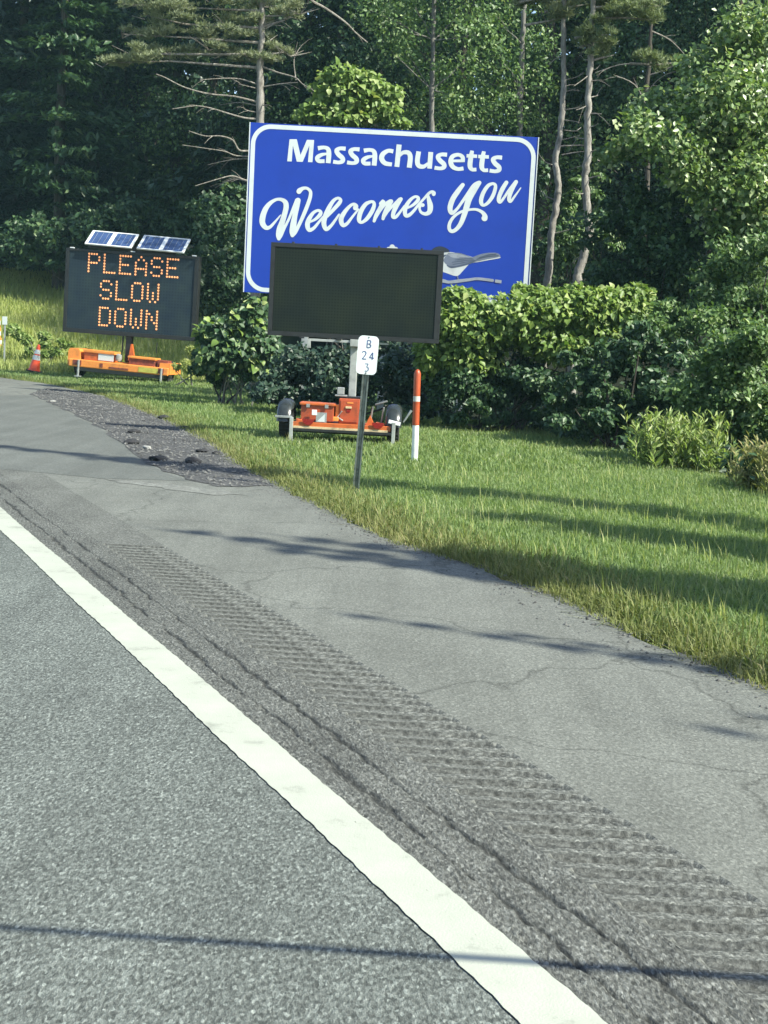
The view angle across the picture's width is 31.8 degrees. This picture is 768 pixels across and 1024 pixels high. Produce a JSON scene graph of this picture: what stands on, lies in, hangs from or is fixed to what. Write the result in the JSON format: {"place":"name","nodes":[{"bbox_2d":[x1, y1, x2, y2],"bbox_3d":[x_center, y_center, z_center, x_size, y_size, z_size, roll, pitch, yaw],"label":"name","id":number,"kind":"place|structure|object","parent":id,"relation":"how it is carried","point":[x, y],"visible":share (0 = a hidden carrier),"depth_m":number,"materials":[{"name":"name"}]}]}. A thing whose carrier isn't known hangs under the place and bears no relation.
{"place":"outdoors","nodes":[
{"label":"outdoors","id":0,"kind":"place"},
{"bbox_2d":[0,264,282,379],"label":"meadow grass","id":1,"kind":"structure","parent":0,"point":[41,294],"depth_m":47.45,"materials":[{"name":"green plant"}]},
{"bbox_2d":[0,530,519,1023],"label":"road","id":2,"kind":"structure","parent":0,"point":[166,856],"depth_m":3.61,"materials":[{"name":"grey asphalt"}]},
{"bbox_2d":[0,507,607,1023],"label":"edge line","id":3,"kind":"object","parent":2,"relation":"on","point":[518,983],"visible":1,"depth_m":3.98,"materials":[{"name":"white paint"}]},
{"bbox_2d":[0,473,767,1023],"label":"strip","id":4,"kind":"object","parent":2,"relation":"on","point":[606,959],"visible":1,"depth_m":4.09,"materials":[{"name":"asphalt"}]},
{"bbox_2d":[0,377,767,903],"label":"road shoulder","id":5,"kind":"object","parent":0,"point":[670,751],"visible":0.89,"depth_m":6.36},
{"bbox_2d":[0,469,165,546],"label":"worn rumble band","id":6,"kind":"object","parent":5,"relation":"on","point":[98,523],"visible":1,"depth_m":10.70,"materials":[{"name":"asphalt"}]},
{"bbox_2d":[0,395,186,480],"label":"pavement patch","id":7,"kind":"object","parent":5,"relation":"on","point":[38,435],"visible":1,"depth_m":16.28,"materials":[{"name":"grey asphalt"}]},
{"bbox_2d":[124,438,139,443],"bbox_3d":[-3.219,-0.895,17.210,0.198,0.084,0.176,1,7,-14],"label":"asphalt chunk","id":8,"kind":"object","parent":5,"relation":"on","point":[132,441],"visible":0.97,"depth_m":17.15,"materials":[{"name":"grey asphalt"}]},
{"bbox_2d":[127,429,140,432],"bbox_3d":[-3.529,-1.141,19.065,0.144,0.072,0.214,8,9,35],"label":"asphalt chunk","id":9,"kind":"object","parent":5,"relation":"on","point":[133,430],"visible":0.95,"depth_m":19.01,"materials":[{"name":"grey asphalt"}]},
{"bbox_2d":[30,387,273,486],"bbox_3d":[-4.443,-1.580,22.343,1.660,0.001,19.895,0,8,-20],"label":"loose millings patch","id":10,"kind":"object","parent":5,"relation":"on","point":[221,473],"visible":0.82,"depth_m":17.93,"materials":[{"name":"grey gravel"}]},
{"bbox_2d":[195,448,208,451],"bbox_3d":[-2.227,-0.749,16.516,0.148,0.054,0.127,7,8,30],"label":"asphalt chunk","id":11,"kind":"object","parent":10,"relation":"on","point":[202,450],"visible":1,"depth_m":16.48,"materials":[{"name":"grey asphalt"}]},
{"bbox_2d":[148,455,168,460],"bbox_3d":[-2.529,-0.599,15.159,0.231,0.080,0.170,2,7,-6],"label":"asphalt chunk","id":12,"kind":"object","parent":5,"relation":"on","point":[158,457],"visible":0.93,"depth_m":15.10,"materials":[{"name":"black asphalt"}]},
{"bbox_2d":[157,415,169,418],"bbox_3d":[-3.650,-1.574,22.431,0.252,0.090,0.203,0,8,-22],"label":"asphalt chunk","id":13,"kind":"object","parent":5,"relation":"on","point":[162,416],"visible":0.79,"depth_m":22.35,"materials":[{"name":"grey asphalt"}]},
{"bbox_2d":[108,479,244,494],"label":"scuffed pavement","id":14,"kind":"structure","parent":5,"relation":"on","point":[169,486],"depth_m":12.64,"materials":[{"name":"grey asphalt"}]},
{"bbox_2d":[185,457,201,462],"bbox_3d":[-2.137,-0.579,15.138,0.193,0.088,0.207,2,7,-8],"label":"asphalt chunk","id":15,"kind":"object","parent":5,"relation":"on","point":[190,459],"visible":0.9,"depth_m":15.06,"materials":[{"name":"black asphalt"}]},
{"bbox_2d":[33,387,767,716],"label":"loose gravel","id":16,"kind":"structure","parent":5,"relation":"on","point":[183,465],"depth_m":16.06,"materials":[{"name":"grey gravel"}]},
{"bbox_2d":[102,543,767,1008],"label":"rumble strip","id":17,"kind":"object","parent":5,"relation":"on","point":[706,917],"visible":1,"depth_m":4.46,"materials":[{"name":"asphalt"}]},
{"bbox_2d":[0,215,767,680],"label":"ground","id":18,"kind":"structure","parent":0,"point":[320,343],"depth_m":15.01,"materials":[{"name":"green plant"}]},
{"bbox_2d":[2,316,6,363],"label":"roadside sign","id":19,"kind":"object","parent":18,"relation":"on","point":[4,320],"visible":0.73,"depth_m":43.67,"materials":[{"name":"metal"}]},
{"bbox_2d":[0,0,55,256],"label":"hemlock tree","id":20,"kind":"object","parent":18,"relation":"on","point":[9,138],"visible":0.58,"depth_m":56.49,"materials":[{"name":"green plant"}]},
{"bbox_2d":[26,344,41,372],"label":"traffic cone","id":21,"kind":"object","parent":18,"relation":"on","point":[35,365],"visible":0.97,"depth_m":40.29,"materials":[{"name":"orange plastic"}]},
{"bbox_2d":[2,323,75,359],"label":"weed clump","id":22,"kind":"object","parent":18,"relation":"on","point":[13,330],"visible":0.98,"depth_m":43.92,"materials":[{"name":"green plant"}]},
{"bbox_2d":[0,0,88,223],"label":"hemlock tree","id":23,"kind":"object","parent":18,"relation":"on","point":[11,20],"visible":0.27,"depth_m":59.80,"materials":[{"name":"green plant"}]},
{"bbox_2d":[0,0,129,213],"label":"hemlock tree","id":24,"kind":"object","parent":18,"relation":"on","point":[17,5],"visible":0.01,"depth_m":65.65,"materials":[{"name":"green plant"}]},
{"bbox_2d":[0,0,148,290],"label":"spruce tree","id":25,"kind":"object","parent":18,"relation":"on","point":[51,178],"visible":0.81,"depth_m":53.13,"materials":[{"name":"green plant"}]},
{"bbox_2d":[3,0,196,254],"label":"hemlock tree","id":26,"kind":"object","parent":18,"relation":"on","point":[130,73],"visible":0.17,"depth_m":57.30,"materials":[{"name":"green plant"}]},
{"bbox_2d":[0,185,224,281],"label":"shrub","id":27,"kind":"object","parent":18,"relation":"on","point":[82,225],"visible":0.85,"depth_m":51.46,"materials":[{"name":"green plant"}]},
{"bbox_2d":[63,230,201,381],"bbox_3d":[-7.090,-5.695,37.569,3.875,4.089,1.400,6,8,7],"label":"message board trailer","id":28,"kind":"object","parent":18,"relation":"on","point":[148,286],"visible":0.92,"depth_m":37.52,"materials":[{"name":"black metal"}]},
{"bbox_2d":[38,0,249,250],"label":"broadleaf tree","id":29,"kind":"object","parent":18,"relation":"on","point":[113,99],"visible":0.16,"depth_m":56.41,"materials":[{"name":"green plant"}]},
{"bbox_2d":[101,0,231,264],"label":"spruce tree","id":30,"kind":"object","parent":18,"relation":"on","point":[139,172],"visible":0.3,"depth_m":54.53,"materials":[{"name":"green plant"}]},
{"bbox_2d":[171,344,195,385],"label":"weed clump","id":31,"kind":"object","parent":18,"relation":"on","point":[185,362],"visible":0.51,"depth_m":35.80,"materials":[{"name":"green plant"}]},
{"bbox_2d":[108,10,278,249],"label":"hemlock tree","id":32,"kind":"object","parent":18,"relation":"on","point":[196,77],"visible":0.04,"depth_m":61.23,"materials":[{"name":"green plant"}]},
{"bbox_2d":[113,0,307,264],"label":"broadleaf tree","id":33,"kind":"object","parent":18,"relation":"on","point":[214,82],"visible":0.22,"depth_m":53.50,"materials":[{"name":"green plant"}]},
{"bbox_2d":[176,182,260,375],"bbox_3d":[-4.917,-6.647,39.138,2.882,6.026,2.708,3,7,0],"label":"shrub","id":34,"kind":"object","parent":18,"relation":"on","point":[213,301],"visible":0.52,"depth_m":38.91,"materials":[{"name":"green plant"}]},
{"bbox_2d":[133,0,322,305],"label":"hemlock tree","id":35,"kind":"object","parent":18,"relation":"on","point":[188,177],"visible":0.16,"depth_m":51.78,"materials":[{"name":"green plant"}]},
{"bbox_2d":[187,349,273,405],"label":"shrub","id":36,"kind":"object","parent":18,"relation":"on","point":[245,375],"visible":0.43,"depth_m":27.53,"materials":[{"name":"green plant"}]},
{"bbox_2d":[95,0,367,384],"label":"pine tree","id":37,"kind":"object","parent":18,"relation":"on","point":[260,56],"visible":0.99,"depth_m":31.85,"materials":[{"name":"green plant"}]},
{"bbox_2d":[191,296,284,405],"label":"knotweed bush","id":38,"kind":"object","parent":18,"relation":"on","point":[243,334],"visible":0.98,"depth_m":27.04,"materials":[{"name":"green plant"}]},
{"bbox_2d":[167,0,439,308],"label":"broadleaf tree","id":39,"kind":"object","parent":18,"relation":"on","point":[279,105],"visible":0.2,"depth_m":48.43,"materials":[{"name":"green plant"}]},
{"bbox_2d":[229,0,398,306],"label":"hemlock tree","id":40,"kind":"object","parent":18,"relation":"on","point":[284,91],"visible":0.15,"depth_m":47.84,"materials":[{"name":"green plant"}]},
{"bbox_2d":[246,341,456,419],"bbox_3d":[-0.691,-2.504,24.953,3.963,1.833,2.685,5,7,14],"label":"shrub","id":41,"kind":"object","parent":18,"relation":"on","point":[321,382],"visible":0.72,"depth_m":24.67,"materials":[{"name":"dark leaf"},{"name":"dark bark"}]},
{"bbox_2d":[291,56,412,405],"bbox_3d":[-0.829,-5.899,29.116,2.465,7.433,1.504,0,8,-22],"label":"leafy sapling","id":42,"kind":"object","parent":18,"relation":"on","point":[355,84],"visible":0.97,"depth_m":28.50,"materials":[{"name":"green plant"}]},
{"bbox_2d":[267,242,443,443],"bbox_3d":[-0.624,-2.392,19.312,2.046,2.790,2.243,-3,9,-38],"label":"message board trailer","id":43,"kind":"object","parent":18,"relation":"on","point":[338,293],"visible":0.91,"depth_m":18.93,"materials":[{"name":"black metal"}]},
{"bbox_2d":[0,345,713,471],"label":"lawn grass","id":44,"kind":"structure","parent":18,"relation":"on","point":[201,392],"depth_m":20.11,"materials":[{"name":"green plant"}]},
{"bbox_2d":[0,0,722,219],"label":"distant wood","id":45,"kind":"object","parent":18,"relation":"on","point":[291,21],"depth_m":67.14,"materials":[{"name":"green plant"}]},
{"bbox_2d":[352,335,378,491],"bbox_3d":[-0.214,-0.858,12.911,0.195,1.646,0.050,5,7,0],"label":"mile marker","id":46,"kind":"object","parent":18,"relation":"on","point":[367,357],"visible":0.98,"depth_m":12.83,"materials":[{"name":"white metal"}]},
{"bbox_2d":[264,0,491,131],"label":"broadleaf tree","id":47,"kind":"object","parent":18,"relation":"on","point":[385,126],"visible":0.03,"depth_m":48.94,"materials":[{"name":"green plant"}]},
{"bbox_2d":[0,373,767,692],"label":"dry verge grass","id":48,"kind":"structure","parent":18,"relation":"on","point":[758,676],"depth_m":8.84,"materials":[{"name":"green plant"}]},
{"bbox_2d":[243,122,538,410],"bbox_3d":[0.062,-4.913,27.734,5.857,5.690,0.281,3,7,0],"label":"welcome sign","id":49,"kind":"object","parent":18,"relation":"on","point":[465,203],"visible":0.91,"depth_m":27.42,"materials":[{"name":"metal"}]},
{"bbox_2d":[233,153,561,405],"bbox_3d":[0.213,-5.235,30.588,7.460,5.890,2.136,3,7,0],"label":"shrub","id":50,"kind":"object","parent":18,"relation":"on","point":[543,168],"visible":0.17,"depth_m":30.26,"materials":[{"name":"green plant"}]},
{"bbox_2d":[411,369,420,459],"bbox_3d":[0.398,-1.151,16.835,0.087,1.255,0.086,2,7,0],"label":"utility stake","id":51,"kind":"object","parent":18,"relation":"on","point":[416,407],"visible":0.94,"depth_m":16.79,"materials":[{"name":"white plastic"}]},
{"bbox_2d":[339,0,505,131],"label":"thin tree","id":52,"kind":"object","parent":18,"relation":"on","point":[434,31],"visible":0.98,"depth_m":34.56,"materials":[{"name":"green plant"}]},
{"bbox_2d":[303,0,558,134],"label":"broadleaf tree","id":53,"kind":"object","parent":18,"relation":"on","point":[378,64],"visible":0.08,"depth_m":45.88,"materials":[{"name":"green plant"}]},
{"bbox_2d":[345,0,568,192],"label":"broadleaf tree","id":54,"kind":"object","parent":18,"relation":"on","point":[461,71],"visible":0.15,"depth_m":41.03,"materials":[{"name":"green plant"}]},
{"bbox_2d":[442,412,483,428],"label":"weed clump","id":55,"kind":"object","parent":18,"relation":"on","point":[474,422],"visible":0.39,"depth_m":23.95,"materials":[{"name":"green plant"}]},
{"bbox_2d":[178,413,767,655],"bbox_3d":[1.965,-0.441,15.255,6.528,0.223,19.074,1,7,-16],"label":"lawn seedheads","id":56,"kind":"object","parent":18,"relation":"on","point":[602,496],"visible":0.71,"depth_m":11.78,"materials":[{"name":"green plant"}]},
{"bbox_2d":[206,374,767,488],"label":"undergrowth","id":57,"kind":"object","parent":18,"relation":"on","point":[579,433],"visible":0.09,"depth_m":22.22,"materials":[{"name":"green plant"}]},
{"bbox_2d":[359,0,616,282],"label":"broadleaf tree","id":58,"kind":"object","parent":18,"relation":"on","point":[499,81],"visible":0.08,"depth_m":44.23,"materials":[{"name":"green plant"}]},
{"bbox_2d":[406,348,580,430],"bbox_3d":[1.946,-2.071,23.465,3.065,1.622,2.060,3,7,0],"label":"shrub","id":59,"kind":"object","parent":18,"relation":"on","point":[533,382],"visible":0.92,"depth_m":23.13,"materials":[{"name":"green plant"}]},
{"bbox_2d":[428,0,574,141],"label":"thin tree","id":60,"kind":"object","parent":18,"relation":"on","point":[520,77],"visible":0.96,"depth_m":37.55,"materials":[{"name":"green plant"}]},
{"bbox_2d":[408,280,657,429],"bbox_3d":[2.562,-2.675,23.422,4.278,2.852,1.657,3,7,0],"label":"knotweed bush","id":61,"kind":"object","parent":18,"relation":"on","point":[544,324],"visible":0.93,"depth_m":23.00,"materials":[{"name":"green plant"}]},
{"bbox_2d":[439,0,656,287],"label":"broadleaf tree","id":62,"kind":"object","parent":18,"relation":"on","point":[543,207],"visible":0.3,"depth_m":40.20,"materials":[{"name":"green plant"}]},
{"bbox_2d":[508,0,587,367],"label":"bare pine","id":63,"kind":"object","parent":18,"relation":"on","point":[563,9],"visible":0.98,"depth_m":29.13,"materials":[{"name":"brown plant"}]},
{"bbox_2d":[542,172,625,372],"bbox_3d":[4.522,-5.401,31.041,1.879,4.776,1.286,0,8,-19],"label":"shrub","id":64,"kind":"object","parent":18,"relation":"on","point":[570,198],"visible":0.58,"depth_m":30.72,"materials":[{"name":"green plant"}]},
{"bbox_2d":[525,0,650,288],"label":"spruce tree","id":65,"kind":"object","parent":18,"relation":"on","point":[572,45],"visible":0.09,"depth_m":44.31,"materials":[{"name":"green plant"}]},
{"bbox_2d":[501,0,734,297],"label":"broadleaf tree","id":66,"kind":"object","parent":18,"relation":"on","point":[629,76],"visible":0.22,"depth_m":39.95,"materials":[{"name":"green plant"}]},
{"bbox_2d":[541,320,696,449],"bbox_3d":[3.635,-1.900,20.810,2.474,2.138,2.104,3,7,0],"label":"shrub","id":67,"kind":"object","parent":18,"relation":"on","point":[641,391],"visible":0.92,"depth_m":20.68,"materials":[{"name":"green plant"}]},
{"bbox_2d":[566,0,688,393],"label":"bare pine","id":68,"kind":"object","parent":18,"relation":"on","point":[587,33],"visible":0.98,"depth_m":28.43,"materials":[{"name":"brown plant"}]},
{"bbox_2d":[595,1,694,257],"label":"dead tree","id":69,"kind":"object","parent":18,"relation":"on","point":[647,81],"visible":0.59,"depth_m":32.86,"materials":[{"name":"brown plant"}]},
{"bbox_2d":[565,174,739,410],"bbox_3d":[4.864,-3.961,25.186,3.204,4.660,2.979,7,8,26],"label":"shrub","id":70,"kind":"object","parent":18,"relation":"on","point":[674,246],"visible":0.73,"depth_m":24.69,"materials":[{"name":"green plant"}]},
{"bbox_2d":[559,0,762,284],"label":"hemlock tree","id":71,"kind":"object","parent":18,"relation":"on","point":[664,79],"visible":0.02,"depth_m":42.64,"materials":[{"name":"green plant"}]},
{"bbox_2d":[582,0,767,309],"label":"broadleaf tree","id":72,"kind":"object","parent":18,"relation":"on","point":[670,30],"visible":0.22,"depth_m":38.32,"materials":[{"name":"green plant"}]},
{"bbox_2d":[591,0,767,359],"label":"broadleaf tree","id":73,"kind":"object","parent":18,"relation":"on","point":[730,175],"visible":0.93,"depth_m":23.15,"materials":[{"name":"green plant"}]},
{"bbox_2d":[619,404,741,471],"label":"weed clump","id":74,"kind":"object","parent":18,"relation":"on","point":[665,443],"visible":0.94,"depth_m":17.31,"materials":[{"name":"green plant"}]},
{"bbox_2d":[619,216,767,441],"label":"shrub","id":75,"kind":"object","parent":18,"relation":"on","point":[734,303],"visible":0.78,"depth_m":21.50,"materials":[{"name":"green plant"}]},
{"bbox_2d":[658,0,766,288],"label":"hemlock tree","id":76,"kind":"object","parent":18,"relation":"on","point":[709,4],"depth_m":40.76,"materials":[{"name":"green plant"}]},
{"bbox_2d":[658,319,767,455],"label":"shrub","id":77,"kind":"object","parent":18,"relation":"on","point":[729,381],"visible":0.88,"depth_m":17.97,"materials":[{"name":"green plant"}]},
{"bbox_2d":[675,0,767,299],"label":"broadleaf tree","id":78,"kind":"object","parent":18,"relation":"on","point":[726,3],"visible":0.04,"depth_m":36.08,"materials":[{"name":"green plant"}]},
{"bbox_2d":[724,432,767,497],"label":"weed clump","id":79,"kind":"object","parent":18,"relation":"on","point":[760,481],"visible":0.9,"depth_m":15.01,"materials":[{"name":"green plant"}]},
{"bbox_2d":[184,9,619,130],"label":"sky","id":80,"kind":"structure","parent":0,"point":[530,9],"materials":[{"name":"white"}]}
]}

